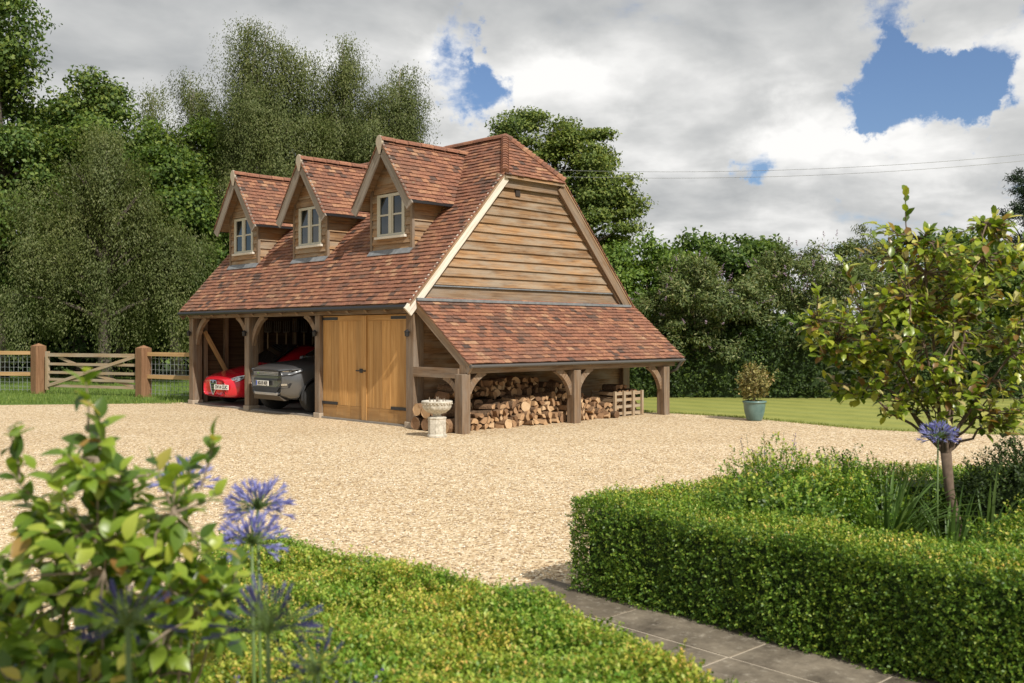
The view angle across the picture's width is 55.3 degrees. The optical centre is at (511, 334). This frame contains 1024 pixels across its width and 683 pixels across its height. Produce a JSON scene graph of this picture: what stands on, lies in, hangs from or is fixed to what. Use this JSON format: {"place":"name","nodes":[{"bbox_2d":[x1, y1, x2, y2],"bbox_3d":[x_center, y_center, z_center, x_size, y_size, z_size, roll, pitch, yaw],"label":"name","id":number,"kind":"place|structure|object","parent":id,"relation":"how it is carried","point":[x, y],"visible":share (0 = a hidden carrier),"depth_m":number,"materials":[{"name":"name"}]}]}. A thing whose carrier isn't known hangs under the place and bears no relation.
{"place":"outdoors","nodes":[
{"label":"outdoors","id":0,"kind":"place"},
{"bbox_2d":[177,133,685,433],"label":"oak barn","id":1,"kind":"structure","parent":0,"point":[401,278],"depth_m":19.70,"materials":[{"name":"wood"}]},
{"bbox_2d":[203,344,314,404],"bbox_3d":[-5.535,0.948,24.177,4.135,1.411,2.011,0,0,-45],"label":"red car","id":2,"kind":"object","parent":1,"relation":"on","point":[228,385],"visible":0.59,"depth_m":23.08,"materials":[{"name":"red paint"}]},
{"bbox_2d":[274,321,280,343],"bbox_3d":[-6.079,0.212,25.293,0.189,1.114,0.042,0,0,-45],"label":"garden fork","id":3,"kind":"object","parent":1,"relation":"hanging from","point":[276,330],"visible":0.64,"depth_m":25.29,"materials":[{"name":"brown wood"}]},
{"bbox_2d":[251,349,314,412],"bbox_3d":[-3.628,0.854,22.238,4.566,1.599,2.310,0,0,-45],"label":"grey car","id":4,"kind":"object","parent":1,"relation":"on","point":[278,385],"visible":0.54,"depth_m":20.44,"materials":[{"name":"grey paint"}]},
{"bbox_2d":[322,315,365,419],"bbox_3d":[-3.335,0.640,19.295,0.094,2.030,1.541,0,0,-45],"label":"door","id":5,"kind":"structure","parent":1,"relation":"in","point":[342,335],"depth_m":19.34,"materials":[{"name":"brown wood"}]},
{"bbox_2d":[362,314,405,423],"bbox_3d":[-2.372,0.640,18.341,0.065,2.030,1.470,0,0,-45],"label":"door","id":6,"kind":"structure","parent":1,"relation":"in","point":[384,340],"depth_m":18.37,"materials":[{"name":"brown wood"}]},
{"bbox_2d":[0,336,968,404],"bbox_3d":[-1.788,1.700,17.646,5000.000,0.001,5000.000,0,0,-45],"label":"ground","id":7,"kind":"structure","parent":0,"point":[163,372],"depth_m":29.66,"materials":[{"name":"plant"}]},
{"bbox_2d":[0,351,30,390],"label":"post and rail fence","id":8,"kind":"object","parent":7,"relation":"on","point":[9,373],"visible":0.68,"depth_m":28.36,"materials":[{"name":"wood"}]},
{"bbox_2d":[0,0,71,378],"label":"oak tree","id":9,"kind":"object","parent":7,"relation":"on","point":[22,141],"visible":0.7,"depth_m":37.72,"materials":[{"name":"green plant"}]},
{"bbox_2d":[31,343,45,393],"bbox_3d":[-13.643,1.025,28.148,0.310,1.550,0.310,0,0,37],"label":"gate post","id":10,"kind":"object","parent":7,"relation":"on","point":[38,350],"visible":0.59,"depth_m":28.04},
{"bbox_2d":[7,64,148,374],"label":"oak tree","id":11,"kind":"object","parent":7,"relation":"on","point":[106,99],"visible":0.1,"depth_m":40.03,"materials":[{"name":"green plant"}]},
{"bbox_2d":[0,377,188,403],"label":"meadow grass","id":12,"kind":"structure","parent":7,"relation":"on","point":[115,399],"depth_m":26.57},
{"bbox_2d":[6,284,188,376],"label":"undergrowth","id":13,"kind":"object","parent":7,"relation":"on","point":[83,347],"visible":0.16,"depth_m":40.10,"materials":[{"name":"green plant"}]},
{"bbox_2d":[0,120,226,384],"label":"weeping birch","id":14,"kind":"object","parent":7,"relation":"on","point":[100,192],"visible":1,"depth_m":33.08,"materials":[{"name":"green plant"}]},
{"bbox_2d":[8,107,244,375],"bbox_3d":[-15.956,-3.773,39.801,10.924,11.155,6.198,0,0,5],"label":"ash tree","id":15,"kind":"object","parent":7,"relation":"on","point":[153,135],"visible":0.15,"depth_m":39.12,"materials":[{"name":"green plant"}]},
{"bbox_2d":[135,345,151,396],"bbox_3d":[-10.023,1.045,26.572,0.310,1.510,0.310,0,0,37],"label":"gate post","id":16,"kind":"object","parent":7,"relation":"on","point":[142,372],"visible":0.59,"depth_m":26.45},
{"bbox_2d":[45,351,134,389],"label":"field gate","id":17,"kind":"structure","parent":16,"relation":"attached to","point":[61,356],"depth_m":27.34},
{"bbox_2d":[122,78,178,365],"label":"birch tree","id":18,"kind":"object","parent":7,"relation":"on","point":[151,104],"visible":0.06,"depth_m":43.37,"materials":[{"name":"green plant"}]},
{"bbox_2d":[147,352,188,395],"bbox_3d":[-8.632,1.064,25.781,2.883,1.172,0.077,0,0,31],"label":"post and rail fence","id":19,"kind":"object","parent":7,"relation":"on","point":[155,376],"visible":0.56,"depth_m":26.10,"materials":[{"name":"wood"}]},
{"bbox_2d":[112,140,228,379],"bbox_3d":[-12.577,-2.758,36.911,5.330,9.172,4.572,0,0,15],"label":"ash tree","id":20,"kind":"object","parent":7,"relation":"on","point":[186,204],"visible":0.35,"depth_m":36.08,"materials":[{"name":"green plant"}]},
{"bbox_2d":[160,66,227,374],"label":"birch tree","id":21,"kind":"object","parent":7,"relation":"on","point":[193,100],"visible":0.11,"depth_m":40.77,"materials":[{"name":"green plant"}]},
{"bbox_2d":[187,15,347,243],"bbox_3d":[-10.190,-5.475,38.743,6.041,14.582,6.198,0,0,-45],"label":"birch tree","id":22,"kind":"object","parent":7,"relation":"on","point":[267,137],"visible":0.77,"depth_m":38.19,"materials":[{"name":"green plant"}]},
{"bbox_2d":[206,90,420,179],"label":"ash tree","id":23,"kind":"object","parent":7,"relation":"on","point":[238,117],"depth_m":44.65,"materials":[{"name":"green plant"}]},
{"bbox_2d":[289,31,388,168],"bbox_3d":[-6.801,-5.228,39.945,4.909,14.068,4.941,0,0,-45],"label":"birch tree","id":24,"kind":"object","parent":7,"relation":"on","point":[345,83],"visible":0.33,"depth_m":39.41,"materials":[{"name":"green plant"}]},
{"bbox_2d":[316,59,441,163],"bbox_3d":[-5.379,-4.636,39.919,4.818,12.911,4.800,0,0,-45],"label":"birch tree","id":25,"kind":"object","parent":7,"relation":"on","point":[402,121],"visible":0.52,"depth_m":38.79,"materials":[{"name":"green plant"}]},
{"bbox_2d":[484,105,654,285],"bbox_3d":[2.228,-3.538,38.105,6.818,10.701,5.386,0,0,-4],"label":"hornbeam tree","id":26,"kind":"object","parent":7,"relation":"on","point":[600,201],"visible":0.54,"depth_m":37.05,"materials":[{"name":"green plant"}]},
{"bbox_2d":[638,248,1011,353],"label":"woods","id":27,"kind":"object","parent":7,"relation":"on","point":[794,318],"depth_m":80.33,"materials":[{"name":"green plant"}]},
{"bbox_2d":[995,167,1023,244],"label":"pine tree","id":28,"kind":"object","parent":7,"relation":"on","point":[1017,207],"visible":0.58,"depth_m":45.68,"materials":[{"name":"green plant"}]},
{"bbox_2d":[0,402,1023,667],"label":"gravel drive","id":29,"kind":"structure","parent":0,"point":[180,426],"depth_m":13.10,"materials":[{"name":"gravel"}]},
{"bbox_2d":[411,416,424,429],"bbox_3d":[-1.538,1.577,17.476,0.520,0.256,0.260,0,0,-42],"label":"round log","id":30,"kind":"object","parent":29,"relation":"on","point":[416,421],"visible":0.39,"depth_m":17.30,"materials":[{"name":"brown wood"}]},
{"bbox_2d":[413,403,422,415],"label":"round log","id":31,"kind":"object","parent":30,"relation":"on","point":[417,407],"visible":0.3,"depth_m":17.27,"materials":[{"name":"brown wood"}]},
{"bbox_2d":[421,418,427,430],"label":"round log","id":32,"kind":"object","parent":29,"relation":"on","point":[424,425],"visible":0.25,"depth_m":17.11,"materials":[{"name":"brown wood"}]},
{"bbox_2d":[421,407,430,418],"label":"round log","id":33,"kind":"object","parent":32,"relation":"on","point":[425,414],"visible":0.17,"depth_m":17.10,"materials":[{"name":"brown wood"}]},
{"bbox_2d":[435,391,449,399],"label":"split log","id":34,"kind":"object","parent":33,"relation":"on","point":[441,395],"visible":0.78,"depth_m":17.55,"materials":[{"name":"brown wood"}]},
{"bbox_2d":[112,527,747,682],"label":"box hedge","id":35,"kind":"object","parent":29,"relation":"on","point":[398,621],"visible":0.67,"depth_m":3.70,"materials":[{"name":"green plant"}]},
{"bbox_2d":[421,396,452,437],"bbox_3d":[-1.238,1.358,16.124,0.522,0.663,0.515,0,0,-45],"label":"stone urn","id":36,"kind":"object","parent":29,"relation":"on","point":[437,408],"visible":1,"depth_m":16.00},
{"bbox_2d":[446,419,470,432],"bbox_3d":[-0.990,1.582,16.921,0.520,0.256,0.260,0,0,-44],"label":"round log","id":37,"kind":"object","parent":29,"relation":"on","point":[450,425],"visible":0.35,"depth_m":16.72,"materials":[{"name":"brown wood"}]},
{"bbox_2d":[494,419,511,427],"bbox_3d":[-0.203,1.639,17.787,0.437,0.191,0.182,-7,-34,47],"label":"split log","id":38,"kind":"object","parent":29,"relation":"on","point":[506,423],"visible":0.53,"depth_m":17.65,"materials":[{"name":"brown wood"}]},
{"bbox_2d":[0,443,1023,656],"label":"gravel stones","id":39,"kind":"object","parent":29,"relation":"on","point":[417,549],"visible":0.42,"depth_m":10.23,"materials":[{"name":"gravel"}]},
{"bbox_2d":[522,420,533,424],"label":"split log","id":40,"kind":"object","parent":29,"relation":"on","point":[529,422],"visible":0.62,"depth_m":18.11,"materials":[{"name":"brown wood"}]},
{"bbox_2d":[522,411,530,420],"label":"split log","id":41,"kind":"object","parent":40,"relation":"on","point":[526,416],"visible":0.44,"depth_m":18.12,"materials":[{"name":"brown wood"}]},
{"bbox_2d":[610,411,619,417],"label":"split log","id":42,"kind":"object","parent":29,"relation":"on","point":[614,414],"visible":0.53,"depth_m":19.76,"materials":[{"name":"brown wood"}]},
{"bbox_2d":[590,390,643,415],"bbox_3d":[2.204,1.428,20.492,0.950,0.520,0.664,0,0,-45],"label":"slatted crate","id":43,"kind":"object","parent":29,"relation":"on","point":[623,406],"visible":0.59,"depth_m":20.28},
{"bbox_2d":[742,400,766,420],"bbox_3d":[4.766,1.497,19.199,0.466,0.396,0.466,0,0,-45],"label":"glazed pot","id":44,"kind":"object","parent":29,"relation":"on","point":[754,410],"visible":1,"depth_m":19.04,"materials":[{"name":"blue ceramic"}]},
{"bbox_2d":[733,361,778,400],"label":"potted shrub","id":45,"kind":"object","parent":44,"relation":"in","point":[754,381],"visible":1,"depth_m":19.08,"materials":[{"name":"green plant"}]},
{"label":"split log","id":46,"kind":"object","parent":29,"relation":"on","visible":0},
{"bbox_2d":[507,415,517,420],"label":"split log","id":47,"kind":"object","parent":46,"relation":"on","point":[515,417],"visible":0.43,"depth_m":17.96,"materials":[{"name":"brown wood"}]},
{"bbox_2d":[509,407,518,413],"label":"split log","id":48,"kind":"object","parent":47,"relation":"on","point":[514,410],"visible":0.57,"depth_m":17.97,"materials":[{"name":"brown wood"}]},
{"bbox_2d":[494,400,516,409],"bbox_3d":[-0.132,1.320,18.153,0.442,0.177,0.180,1,-14,32],"label":"split log","id":49,"kind":"object","parent":48,"relation":"on","point":[512,404],"visible":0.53,"depth_m":18.03,"materials":[{"name":"brown wood"}]},
{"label":"split log","id":50,"kind":"object","parent":29,"relation":"on","visible":0},
{"bbox_2d":[536,411,551,418],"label":"split log","id":51,"kind":"object","parent":50,"relation":"on","point":[548,414],"visible":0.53,"depth_m":18.52,"materials":[{"name":"brown wood"}]},
{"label":"unsplit log","id":52,"kind":"object","parent":29,"relation":"on","visible":0},
{"bbox_2d":[470,398,493,403],"bbox_3d":[-0.583,1.336,18.358,0.523,0.273,0.287,0,-1,43],"label":"unsplit log","id":53,"kind":"object","parent":52,"relation":"on","point":[486,400],"visible":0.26,"depth_m":18.21,"materials":[{"name":"brown wood"}]},
{"bbox_2d":[486,391,496,398],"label":"split log","id":54,"kind":"object","parent":53,"relation":"on","point":[492,395],"visible":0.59,"depth_m":18.29,"materials":[{"name":"brown wood"}]},
{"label":"unsplit log","id":55,"kind":"object","parent":29,"relation":"on","visible":0},
{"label":"unsplit log","id":56,"kind":"object","parent":55,"relation":"on","visible":0},
{"bbox_2d":[522,387,531,394],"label":"split log","id":57,"kind":"object","parent":56,"relation":"on","point":[526,391],"visible":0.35,"depth_m":18.92,"materials":[{"name":"brown wood"}]},
{"bbox_2d":[3,0,1023,325],"label":"sky","id":58,"kind":"structure","parent":0,"point":[742,88],"materials":[{"name":"white"}]},
{"bbox_2d":[602,384,619,391],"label":"split log","id":59,"kind":"object","parent":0,"point":[609,387],"visible":1,"depth_m":20.29,"materials":[{"name":"brown wood"}]},
{"bbox_2d":[509,578,940,682],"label":"garden path","id":60,"kind":"structure","parent":0,"point":[773,655],"depth_m":5.16,"materials":[{"name":"stone"}]},
{"bbox_2d":[635,390,1023,434],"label":"lawn","id":61,"kind":"structure","parent":0,"point":[826,410],"depth_m":22.09,"materials":[{"name":"plant"}]},
{"bbox_2d":[603,230,706,333],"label":"hazel bush","id":62,"kind":"object","parent":61,"relation":"on","point":[628,270],"visible":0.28,"depth_m":27.49,"materials":[{"name":"green plant"}]},
{"bbox_2d":[630,249,775,369],"bbox_3d":[5.130,-0.267,26.495,4.025,4.156,2.896,0,0,5],"label":"butterfly bush","id":63,"kind":"object","parent":61,"relation":"on","point":[673,302],"visible":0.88,"depth_m":25.98,"materials":[{"name":"green plant"}]},
{"bbox_2d":[653,225,796,323],"bbox_3d":[6.401,-0.755,30.057,4.435,5.137,4.155,0,0,-45],"label":"hazel bush","id":64,"kind":"object","parent":61,"relation":"on","point":[734,261],"visible":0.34,"depth_m":29.20,"materials":[{"name":"green plant"}]},
{"bbox_2d":[737,229,893,371],"bbox_3d":[8.318,-0.537,26.654,3.682,4.701,3.853,0,0,-45],"label":"butterfly bush","id":65,"kind":"object","parent":61,"relation":"on","point":[817,273],"visible":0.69,"depth_m":26.36,"materials":[{"name":"green plant"}]},
{"bbox_2d":[630,320,1023,398],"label":"hornbeam hedge","id":66,"kind":"object","parent":61,"relation":"on","point":[700,376],"visible":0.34,"depth_m":26.12,"materials":[{"name":"green plant"}]},
{"bbox_2d":[644,410,1023,434],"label":"lawn fringe","id":67,"kind":"object","parent":61,"relation":"on","point":[779,419],"visible":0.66,"depth_m":18.46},
{"bbox_2d":[834,223,892,325],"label":"tamarisk bush","id":68,"kind":"object","parent":61,"relation":"on","point":[863,244],"visible":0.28,"depth_m":27.87,"materials":[{"name":"green plant"}]},
{"bbox_2d":[868,226,1023,376],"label":"hazel bush","id":69,"kind":"object","parent":61,"relation":"on","point":[1017,281],"visible":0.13,"depth_m":26.87,"materials":[{"name":"green plant"}]},
{"bbox_2d":[1000,240,1023,324],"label":"hazel bush","id":70,"kind":"object","parent":61,"relation":"on","point":[1010,291],"visible":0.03,"depth_m":27.96,"materials":[{"name":"green plant"}]},
{"label":"front bed","id":71,"kind":"structure","parent":0,"visible":0},
{"bbox_2d":[0,367,258,682],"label":"camellia bush","id":72,"kind":"object","parent":71,"relation":"on","point":[128,555],"visible":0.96,"depth_m":2.21,"materials":[{"name":"green plant"}]},
{"bbox_2d":[71,577,187,682],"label":"agapanthus","id":73,"kind":"object","parent":71,"relation":"on","point":[127,619],"visible":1,"depth_m":1.75,"materials":[{"name":"plant"}]},
{"bbox_2d":[148,454,221,655],"bbox_3d":[-1.069,1.036,3.204,0.247,1.290,0.208,0,0,-45],"label":"agapanthus","id":74,"kind":"object","parent":71,"relation":"on","point":[192,482],"visible":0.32,"depth_m":3.21,"materials":[{"name":"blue plant"}]},
{"bbox_2d":[217,508,291,682],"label":"agapanthus","id":75,"kind":"object","parent":71,"relation":"on","point":[252,537],"visible":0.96,"depth_m":2.95,"materials":[{"name":"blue plant"}]},
{"bbox_2d":[218,476,296,682],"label":"agapanthus","id":76,"kind":"object","parent":71,"relation":"on","point":[259,504],"visible":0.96,"depth_m":3.09,"materials":[{"name":"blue plant"}]},
{"bbox_2d":[201,573,326,682],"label":"agapanthus","id":77,"kind":"object","parent":71,"relation":"on","point":[266,627],"visible":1,"depth_m":1.90,"materials":[{"name":"plant"}]},
{"bbox_2d":[234,668,383,682],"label":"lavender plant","id":78,"kind":"object","parent":71,"relation":"on","point":[382,669],"visible":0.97,"depth_m":2.77,"materials":[{"name":"plant"}]},
{"bbox_2d":[274,627,358,682],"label":"agapanthus","id":79,"kind":"object","parent":71,"relation":"on","point":[316,669],"visible":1,"depth_m":1.85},
{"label":"split log","id":80,"kind":"object","parent":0,"visible":0},
{"bbox_2d":[479,409,498,417],"bbox_3d":[-0.421,1.417,17.702,0.392,0.143,0.078,2,27,26],"label":"split log","id":81,"kind":"object","parent":80,"relation":"on","point":[495,413],"visible":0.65,"depth_m":17.61,"materials":[{"name":"brown wood"}]},
{"bbox_2d":[474,404,494,408],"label":"split log","id":82,"kind":"object","parent":81,"relation":"on","point":[484,406],"visible":1,"depth_m":17.64,"materials":[{"name":"brown wood"}]},
{"label":"garden bed","id":83,"kind":"structure","parent":0,"visible":0},
{"bbox_2d":[731,433,807,507],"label":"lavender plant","id":84,"kind":"object","parent":83,"relation":"on","point":[766,462],"visible":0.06,"depth_m":6.98,"materials":[{"name":"green plant"}]},
{"bbox_2d":[684,431,893,539],"bbox_3d":[1.808,1.218,6.384,1.477,1.200,1.170,0,0,-45],"label":"box bush","id":85,"kind":"object","parent":83,"relation":"on","point":[789,499],"visible":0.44,"depth_m":6.17,"materials":[{"name":"green plant"}]},
{"bbox_2d":[565,481,1023,682],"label":"box hedge","id":86,"kind":"object","parent":83,"relation":"on","point":[926,608],"visible":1,"depth_m":5.15,"materials":[{"name":"green plant"}]},
{"bbox_2d":[620,458,1010,542],"bbox_3d":[3.587,1.342,7.460,6.030,0.777,1.519,0,0,-12],"label":"box hedge","id":87,"kind":"object","parent":83,"relation":"on","point":[691,490],"visible":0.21,"depth_m":7.49,"materials":[{"name":"green plant"}]},
{"bbox_2d":[782,443,916,535],"bbox_3d":[2.309,1.234,6.817,1.003,0.965,1.204,0,0,6],"label":"box bush","id":88,"kind":"object","parent":83,"relation":"on","point":[844,474],"visible":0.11,"depth_m":6.68,"materials":[{"name":"green plant"}]},
{"bbox_2d":[802,453,986,543],"bbox_3d":[2.425,1.227,6.405,1.350,0.927,1.185,0,0,1],"label":"daylily clump","id":89,"kind":"object","parent":83,"relation":"on","point":[900,523],"visible":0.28,"depth_m":6.35,"materials":[{"name":"green plant"}]},
{"bbox_2d":[796,185,1023,538],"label":"camellia tree","id":90,"kind":"object","parent":83,"relation":"on","point":[919,303],"visible":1,"depth_m":6.62,"materials":[{"name":"green plant"}]},
{"bbox_2d":[916,419,962,536],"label":"agapanthus","id":91,"kind":"object","parent":83,"relation":"on","point":[935,430],"visible":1,"depth_m":6.20,"materials":[{"name":"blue plant"}]},
{"bbox_2d":[882,482,1020,556],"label":"daylily clump","id":92,"kind":"object","parent":83,"relation":"on","point":[950,523],"visible":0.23,"depth_m":6.23,"materials":[{"name":"green plant"}]},
{"bbox_2d":[921,468,1023,546],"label":"iris clump","id":93,"kind":"object","parent":83,"relation":"on","point":[990,512],"visible":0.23,"depth_m":6.68,"materials":[{"name":"green plant"}]},
{"bbox_2d":[938,428,1023,542],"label":"yew bush","id":94,"kind":"object","parent":83,"relation":"on","point":[1010,486],"visible":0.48,"depth_m":7.08,"materials":[{"name":"green plant"}]},
{"bbox_2d":[960,492,1023,568],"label":"box bush","id":95,"kind":"object","parent":83,"relation":"on","point":[1010,530],"visible":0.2,"depth_m":5.68,"materials":[{"name":"green plant"}]},
{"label":"split log","id":96,"kind":"object","parent":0,"visible":0},
{"bbox_2d":[519,401,529,410],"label":"split log","id":97,"kind":"object","parent":96,"relation":"on","point":[524,405],"visible":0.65,"depth_m":18.17,"materials":[{"name":"brown wood"}]},
{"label":"split log","id":98,"kind":"object","parent":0,"visible":0},
{"bbox_2d":[547,398,554,406],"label":"split log","id":99,"kind":"object","parent":98,"relation":"on","point":[552,402],"visible":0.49,"depth_m":18.77,"materials":[{"name":"brown wood"}]},
{"bbox_2d":[533,391,555,398],"bbox_3d":[0.625,1.214,18.995,0.442,0.177,0.181,-9,-24,33],"label":"split log","id":100,"kind":"object","parent":99,"relation":"on","point":[551,394],"visible":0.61,"depth_m":18.90,"materials":[{"name":"brown wood"}]},
{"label":"split log","id":101,"kind":"object","parent":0,"visible":0},
{"bbox_2d":[539,381,556,388],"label":"split log","id":102,"kind":"object","parent":101,"relation":"on","point":[549,385],"visible":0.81,"depth_m":19.35,"materials":[{"name":"brown wood"}]},
{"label":"unsplit log","id":103,"kind":"object","parent":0,"visible":0},
{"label":"unsplit log","id":104,"kind":"object","parent":103,"relation":"on","visible":0},
{"bbox_2d":[435,392,454,397],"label":"split log","id":105,"kind":"object","parent":104,"relation":"on","point":[452,394],"visible":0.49,"depth_m":17.66,"materials":[{"name":"brown wood"}]},
{"bbox_2d":[437,384,453,391],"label":"split log","id":106,"kind":"object","parent":105,"relation":"on","point":[443,388],"visible":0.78,"depth_m":17.79,"materials":[{"name":"brown wood"}]},
{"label":"unsplit log","id":107,"kind":"object","parent":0,"visible":0},
{"bbox_2d":[470,400,482,410],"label":"unsplit log","id":108,"kind":"object","parent":107,"relation":"on","point":[473,402],"visible":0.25,"depth_m":17.95,"materials":[{"name":"brown wood"}]},
{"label":"unsplit log","id":109,"kind":"object","parent":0,"visible":0},
{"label":"unsplit log","id":110,"kind":"object","parent":109,"relation":"on","visible":0},
{"bbox_2d":[502,388,516,395],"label":"split log","id":111,"kind":"object","parent":110,"relation":"on","point":[512,391],"visible":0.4,"depth_m":18.62,"materials":[{"name":"brown wood"}]},
{"bbox_3d":[23.249,-2.579,34.000,0.257,9.159,0.257,0,0,-45],"label":"wire pole","id":112,"kind":"object","parent":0,"visible":0},
{"bbox_2d":[563,154,1023,171],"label":"overhead wire","id":113,"kind":"object","parent":112,"relation":"attached to","point":[793,169],"visible":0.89,"depth_m":34.00,"materials":[{"name":"metal"}]},
{"bbox_2d":[590,161,1018,177],"bbox_3d":[11.416,-6.065,33.999,23.668,1.260,0.012,0,0,0],"label":"overhead wire","id":114,"kind":"object","parent":112,"relation":"attached to","point":[827,174],"visible":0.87,"depth_m":34.00,"materials":[{"name":"metal"}]},
{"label":"round log","id":115,"kind":"object","parent":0,"visible":0},
{"bbox_2d":[431,403,454,417],"bbox_3d":[-1.152,1.337,17.084,0.520,0.256,0.260,-1,1,-45],"label":"round log","id":116,"kind":"object","parent":115,"relation":"on","point":[450,413],"visible":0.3,"depth_m":17.02,"materials":[{"name":"brown wood"}]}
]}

